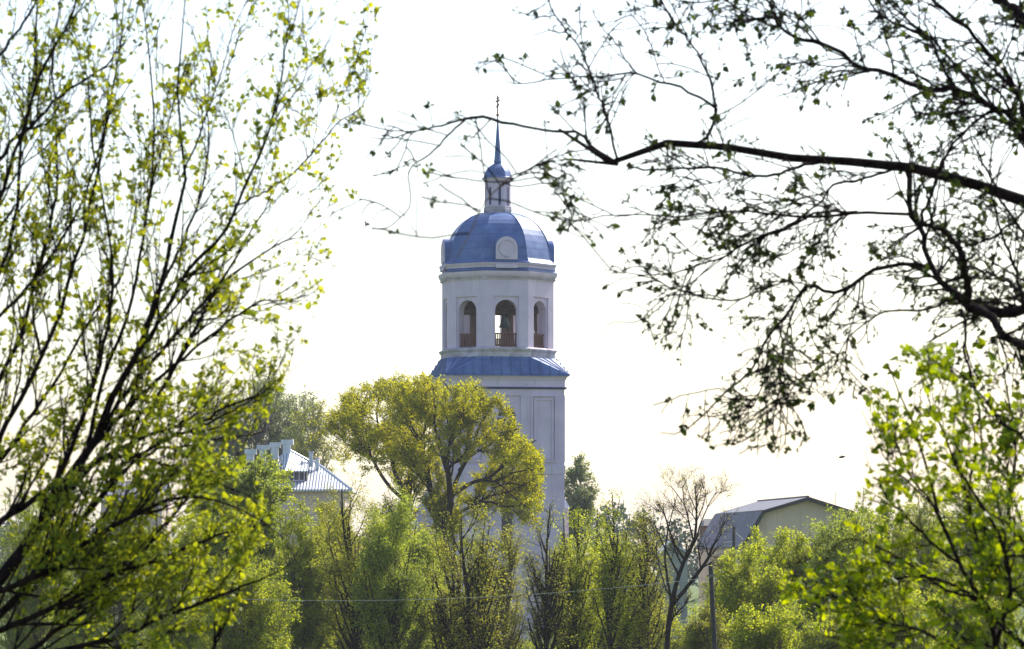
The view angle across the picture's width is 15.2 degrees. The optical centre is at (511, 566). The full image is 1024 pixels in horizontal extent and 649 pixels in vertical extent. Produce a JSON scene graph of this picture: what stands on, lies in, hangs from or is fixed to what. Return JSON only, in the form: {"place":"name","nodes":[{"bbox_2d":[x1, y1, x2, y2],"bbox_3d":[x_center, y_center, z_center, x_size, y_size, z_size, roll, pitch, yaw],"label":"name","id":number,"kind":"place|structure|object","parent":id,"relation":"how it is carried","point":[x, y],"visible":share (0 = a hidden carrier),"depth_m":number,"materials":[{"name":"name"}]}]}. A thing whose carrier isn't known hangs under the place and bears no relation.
{"place":"outdoors","nodes":[
{"label":"outdoors","id":0,"kind":"place"},
{"bbox_2d":[0,572,1023,648],"bbox_3d":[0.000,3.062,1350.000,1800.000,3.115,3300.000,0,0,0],"label":"ground","id":1,"kind":"structure","parent":0,"point":[694,590],"depth_m":396.06,"materials":[{"name":"green plant"}]},
{"bbox_2d":[0,486,104,648],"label":"leafy bush","id":2,"kind":"object","parent":1,"relation":"on","point":[30,606],"visible":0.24,"depth_m":137.27,"materials":[{"name":"green plant"}]},
{"bbox_2d":[45,503,164,648],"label":"leafy bush","id":3,"kind":"object","parent":1,"relation":"on","point":[116,632],"visible":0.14,"depth_m":133.70,"materials":[{"name":"green plant"}]},
{"bbox_2d":[101,481,173,622],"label":"grey roofed house","id":4,"kind":"structure","parent":1,"relation":"on","point":[152,520],"depth_m":296.00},
{"bbox_2d":[122,508,221,648],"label":"leafy bush","id":5,"kind":"object","parent":1,"relation":"on","point":[185,638],"visible":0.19,"depth_m":129.52,"materials":[{"name":"green plant"}]},
{"bbox_2d":[0,0,382,648],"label":"leaning willow","id":6,"kind":"object","parent":1,"relation":"on","point":[57,497],"visible":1,"depth_m":13.51,"materials":[{"name":"green plant"}]},
{"bbox_2d":[196,494,256,641],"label":"leafy bush","id":7,"kind":"object","parent":1,"relation":"on","point":[217,548],"visible":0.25,"depth_m":127.71,"materials":[{"name":"green plant"}]},
{"bbox_2d":[178,450,294,633],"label":"round green tree","id":8,"kind":"object","parent":1,"relation":"on","point":[268,484],"visible":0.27,"depth_m":149.33,"materials":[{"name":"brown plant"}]},
{"bbox_2d":[190,530,303,648],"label":"leafy bush","id":9,"kind":"object","parent":1,"relation":"on","point":[260,625],"visible":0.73,"depth_m":125.37,"materials":[{"name":"green plant"}]},
{"bbox_2d":[179,368,328,484],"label":"weeping birch","id":10,"kind":"object","parent":1,"relation":"on","point":[277,429],"visible":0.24,"depth_m":328.59,"materials":[{"name":"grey plant"}]},
{"bbox_2d":[238,439,357,626],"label":"zinc roofed house","id":11,"kind":"structure","parent":1,"relation":"on","point":[310,475],"depth_m":266.06,"materials":[{"name":"grey metal"}]},
{"bbox_2d":[261,415,270,458],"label":"aerial mast","id":12,"kind":"object","parent":11,"relation":"on","point":[266,432],"visible":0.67,"depth_m":271.47,"materials":[{"name":"grey metal"}]},
{"bbox_2d":[259,494,349,648],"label":"leafy bush","id":13,"kind":"object","parent":1,"relation":"on","point":[306,632],"visible":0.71,"depth_m":145.54,"materials":[{"name":"green plant"}]},
{"bbox_2d":[288,399,337,474],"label":"weeping birch","id":14,"kind":"object","parent":1,"relation":"on","point":[314,443],"visible":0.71,"depth_m":321.41,"materials":[{"name":"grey plant"}]},
{"bbox_2d":[306,496,356,596],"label":"leafy bush","id":15,"kind":"object","parent":1,"relation":"on","point":[327,522],"visible":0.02,"depth_m":156.14,"materials":[{"name":"green plant"}]},
{"bbox_2d":[309,492,361,648],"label":"slender alder","id":16,"kind":"object","parent":1,"relation":"on","point":[322,507],"visible":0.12,"depth_m":147.81,"materials":[{"name":"green plant"}]},
{"bbox_2d":[329,606,364,648],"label":"leafy bush","id":17,"kind":"object","parent":1,"relation":"on","point":[340,646],"visible":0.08,"depth_m":151.01,"materials":[{"name":"green plant"}]},
{"bbox_2d":[309,472,388,648],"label":"slender alder","id":18,"kind":"object","parent":1,"relation":"on","point":[341,568],"visible":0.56,"depth_m":139.52,"materials":[{"name":"green plant"}]},
{"bbox_2d":[343,497,386,648],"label":"slender alder","id":19,"kind":"object","parent":1,"relation":"on","point":[372,541],"visible":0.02,"depth_m":150.12,"materials":[{"name":"green plant"}]},
{"bbox_2d":[303,367,446,564],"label":"olive willow","id":20,"kind":"object","parent":1,"relation":"on","point":[347,416],"visible":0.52,"depth_m":203.25,"materials":[{"name":"green plant"}]},
{"bbox_2d":[347,478,440,648],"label":"slender alder","id":21,"kind":"object","parent":1,"relation":"on","point":[393,582],"visible":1,"depth_m":135.45,"materials":[{"name":"green plant"}]},
{"bbox_2d":[400,515,445,648],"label":"slender alder","id":22,"kind":"object","parent":1,"relation":"on","point":[417,641],"visible":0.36,"depth_m":141.83,"materials":[{"name":"green plant"}]},
{"bbox_2d":[408,525,464,648],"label":"slender alder","id":23,"kind":"object","parent":1,"relation":"on","point":[437,539],"visible":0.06,"depth_m":148.96,"materials":[{"name":"green plant"}]},
{"bbox_2d":[354,371,546,587],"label":"olive willow","id":24,"kind":"object","parent":1,"relation":"on","point":[524,458],"visible":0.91,"depth_m":195.32,"materials":[{"name":"green plant"}]},
{"bbox_2d":[414,511,492,648],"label":"slender alder","id":25,"kind":"object","parent":1,"relation":"on","point":[442,623],"visible":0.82,"depth_m":139.84,"materials":[{"name":"green plant"}]},
{"bbox_2d":[443,518,495,647],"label":"slender alder","id":26,"kind":"object","parent":1,"relation":"on","point":[471,559],"visible":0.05,"depth_m":146.08,"materials":[{"name":"green plant"}]},
{"bbox_2d":[445,492,515,648],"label":"slender alder","id":27,"kind":"object","parent":1,"relation":"on","point":[482,577],"visible":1,"depth_m":137.83,"materials":[{"name":"green plant"}]},
{"bbox_2d":[413,95,569,641],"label":"bell tower","id":28,"kind":"structure","parent":1,"relation":"on","point":[502,262],"depth_m":229.02,"materials":[{"name":"paint"}]},
{"bbox_2d":[498,187,500,204],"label":"slot window","id":29,"kind":"structure","parent":28,"relation":"in","point":[499,190],"depth_m":231.26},
{"bbox_2d":[499,312,510,329],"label":"church bell","id":30,"kind":"object","parent":28,"relation":"hanging from","point":[504,323],"visible":1,"depth_m":230.27,"materials":[{"name":"grey metal"}]},
{"bbox_2d":[497,409,514,434],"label":"arched window","id":31,"kind":"structure","parent":28,"relation":"in","point":[499,414],"depth_m":229.02,"materials":[{"name":"grey glass"}]},
{"bbox_2d":[497,408,514,431],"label":"window frame","id":32,"kind":"structure","parent":28,"relation":"in","point":[506,408],"depth_m":228.96,"materials":[{"name":"paint"}]},
{"bbox_2d":[502,512,512,544],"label":"arched window","id":33,"kind":"structure","parent":28,"relation":"in","point":[504,522],"depth_m":228.57,"materials":[{"name":"grey glass"}]},
{"bbox_2d":[506,186,508,205],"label":"window frame","id":34,"kind":"structure","parent":28,"relation":"in","point":[506,186],"depth_m":231.55,"materials":[{"name":"paint"}]},
{"bbox_2d":[483,519,534,648],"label":"slender alder","id":35,"kind":"object","parent":1,"relation":"on","point":[508,614],"visible":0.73,"depth_m":141.92,"materials":[{"name":"green plant"}]},
{"bbox_2d":[0,499,1023,594],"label":"wood","id":36,"kind":"object","parent":1,"relation":"on","point":[691,568],"visible":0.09,"depth_m":484.75,"materials":[{"name":"green plant"}]},
{"bbox_2d":[491,627,558,648],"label":"leafy bush","id":37,"kind":"object","parent":1,"relation":"on","point":[531,647],"visible":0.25,"depth_m":149.60,"materials":[{"name":"green plant"}]},
{"bbox_2d":[512,498,579,648],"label":"slender alder","id":38,"kind":"object","parent":1,"relation":"on","point":[549,617],"visible":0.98,"depth_m":136.89,"materials":[{"name":"green plant"}]},
{"bbox_2d":[541,517,583,648],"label":"slender alder","id":39,"kind":"object","parent":1,"relation":"on","point":[564,538],"visible":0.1,"depth_m":142.92,"materials":[{"name":"green plant"}]},
{"bbox_2d":[550,504,604,648],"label":"slender alder","id":40,"kind":"object","parent":1,"relation":"on","point":[578,624],"visible":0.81,"depth_m":138.66,"materials":[{"name":"green plant"}]},
{"bbox_2d":[564,451,601,557],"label":"weeping birch","id":41,"kind":"object","parent":1,"relation":"on","point":[584,497],"visible":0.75,"depth_m":299.47,"materials":[{"name":"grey plant"}]},
{"bbox_2d":[576,508,620,648],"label":"slender alder","id":42,"kind":"object","parent":1,"relation":"on","point":[601,629],"visible":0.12,"depth_m":143.81,"materials":[{"name":"green plant"}]},
{"bbox_2d":[584,486,652,648],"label":"slender alder","id":43,"kind":"object","parent":1,"relation":"on","point":[613,618],"visible":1,"depth_m":136.85,"materials":[{"name":"green plant"}]},
{"bbox_2d":[613,516,655,648],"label":"slender alder","id":44,"kind":"object","parent":1,"relation":"on","point":[632,637],"visible":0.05,"depth_m":145.85,"materials":[{"name":"green plant"}]},
{"bbox_2d":[616,504,680,648],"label":"slender alder","id":45,"kind":"object","parent":1,"relation":"on","point":[645,635],"visible":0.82,"depth_m":137.75,"materials":[{"name":"green plant"}]},
{"bbox_2d":[616,606,693,648],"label":"leafy bush","id":46,"kind":"object","parent":1,"relation":"on","point":[675,645],"visible":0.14,"depth_m":149.57,"materials":[{"name":"green plant"}]},
{"bbox_2d":[327,0,1023,476],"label":"overhanging birch","id":47,"kind":"object","parent":1,"relation":"on","point":[973,312],"visible":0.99,"depth_m":12.76,"materials":[{"name":"brown plant"}]},
{"bbox_2d":[630,463,743,648],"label":"many stemmed tree","id":48,"kind":"object","parent":1,"relation":"on","point":[673,598],"visible":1,"depth_m":130.91,"materials":[{"name":"brown plant"}]},
{"bbox_2d":[677,602,732,648],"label":"leafy bush","id":49,"kind":"object","parent":1,"relation":"on","point":[699,633],"visible":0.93,"depth_m":117.71,"materials":[{"name":"green plant"}]},
{"bbox_2d":[707,566,716,648],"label":"leaning utility pole","id":50,"kind":"object","parent":1,"relation":"on","point":[713,615],"visible":1,"depth_m":97.95,"materials":[{"name":"grey wood"}]},
{"bbox_2d":[6,577,710,600],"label":"power cable","id":51,"kind":"object","parent":50,"relation":"attached to","point":[424,599],"visible":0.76,"depth_m":100.12,"materials":[{"name":"black rubber"}]},
{"bbox_2d":[705,546,742,601],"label":"leafy bush","id":52,"kind":"object","parent":1,"relation":"on","point":[716,585],"visible":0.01,"depth_m":149.96,"materials":[{"name":"green plant"}]},
{"bbox_2d":[686,539,799,648],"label":"leafy bush","id":53,"kind":"object","parent":1,"relation":"on","point":[739,585],"visible":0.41,"depth_m":121.63,"materials":[{"name":"green plant"}]},
{"bbox_2d":[722,525,772,595],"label":"leafy bush","id":54,"kind":"object","parent":1,"relation":"on","point":[760,541],"visible":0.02,"depth_m":136.01,"materials":[{"name":"green plant"}]},
{"bbox_2d":[717,599,803,648],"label":"leafy bush","id":55,"kind":"object","parent":1,"relation":"on","point":[762,632],"visible":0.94,"depth_m":107.64,"materials":[{"name":"green plant"}]},
{"bbox_2d":[695,496,866,623],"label":"gambrel roofed house","id":56,"kind":"structure","parent":1,"relation":"on","point":[767,516],"depth_m":218.53,"materials":[{"name":"grey metal"}]},
{"bbox_2d":[752,525,825,648],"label":"leafy bush","id":57,"kind":"object","parent":1,"relation":"on","point":[799,553],"visible":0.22,"depth_m":129.38,"materials":[{"name":"green plant"}]},
{"bbox_2d":[785,600,883,648],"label":"leafy bush","id":58,"kind":"object","parent":1,"relation":"on","point":[811,639],"visible":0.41,"depth_m":105.69,"materials":[{"name":"green plant"}]},
{"bbox_2d":[825,492,845,546],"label":"pale sapling","id":59,"kind":"object","parent":1,"relation":"on","point":[828,509],"visible":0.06,"depth_m":149.89,"materials":[{"name":"green plant"}]},
{"bbox_2d":[790,506,897,638],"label":"leafy bush","id":60,"kind":"object","parent":1,"relation":"on","point":[838,534],"visible":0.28,"depth_m":127.47,"materials":[{"name":"green plant"}]},
{"bbox_2d":[846,488,876,530],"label":"pale sapling","id":61,"kind":"object","parent":1,"relation":"on","point":[852,513],"visible":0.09,"depth_m":152.07,"materials":[{"name":"green plant"}]},
{"bbox_2d":[850,494,930,631],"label":"leafy bush","id":62,"kind":"object","parent":1,"relation":"on","point":[874,521],"visible":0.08,"depth_m":139.81,"materials":[{"name":"green plant"}]},
{"bbox_2d":[879,495,901,555],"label":"pale sapling","id":63,"kind":"object","parent":1,"relation":"on","point":[888,513],"visible":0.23,"depth_m":153.81,"materials":[{"name":"green plant"}]},
{"bbox_2d":[759,336,1023,648],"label":"leafy birch sapling","id":64,"kind":"object","parent":1,"relation":"on","point":[989,550],"visible":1,"depth_m":12.03,"materials":[{"name":"green plant"}]},
{"bbox_2d":[859,582,950,648],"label":"leafy bush","id":65,"kind":"object","parent":1,"relation":"on","point":[931,641],"visible":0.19,"depth_m":109.78,"materials":[{"name":"green plant"}]},
{"bbox_2d":[889,482,974,626],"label":"leafy bush","id":66,"kind":"object","parent":1,"relation":"on","point":[924,522],"visible":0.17,"depth_m":149.78,"materials":[{"name":"green plant"}]},
{"bbox_2d":[924,576,1023,648],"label":"leafy bush","id":67,"kind":"object","parent":1,"relation":"on","point":[960,604],"visible":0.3,"depth_m":113.62,"materials":[{"name":"green plant"}]},
{"bbox_2d":[929,451,1023,643],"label":"leafy bush","id":68,"kind":"object","parent":1,"relation":"on","point":[968,544],"visible":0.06,"depth_m":157.64,"materials":[{"name":"green plant"}]},
{"bbox_2d":[0,0,1023,571],"label":"sky","id":69,"kind":"structure","parent":0,"point":[379,311],"materials":[{"name":"white"}]},
{"bbox_2d":[658,541,686,644],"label":"slender tree","id":70,"kind":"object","parent":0,"point":[682,582],"depth_m":212.50,"materials":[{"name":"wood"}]},
{"bbox_2d":[700,519,711,537],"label":"building","id":71,"kind":"structure","parent":0,"point":[704,524],"depth_m":253.81,"materials":[{"name":"white"}]},
{"bbox_2d":[724,527,740,563],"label":"short service pole","id":72,"kind":"object","parent":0,"point":[733,537],"visible":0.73,"depth_m":199.92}
]}

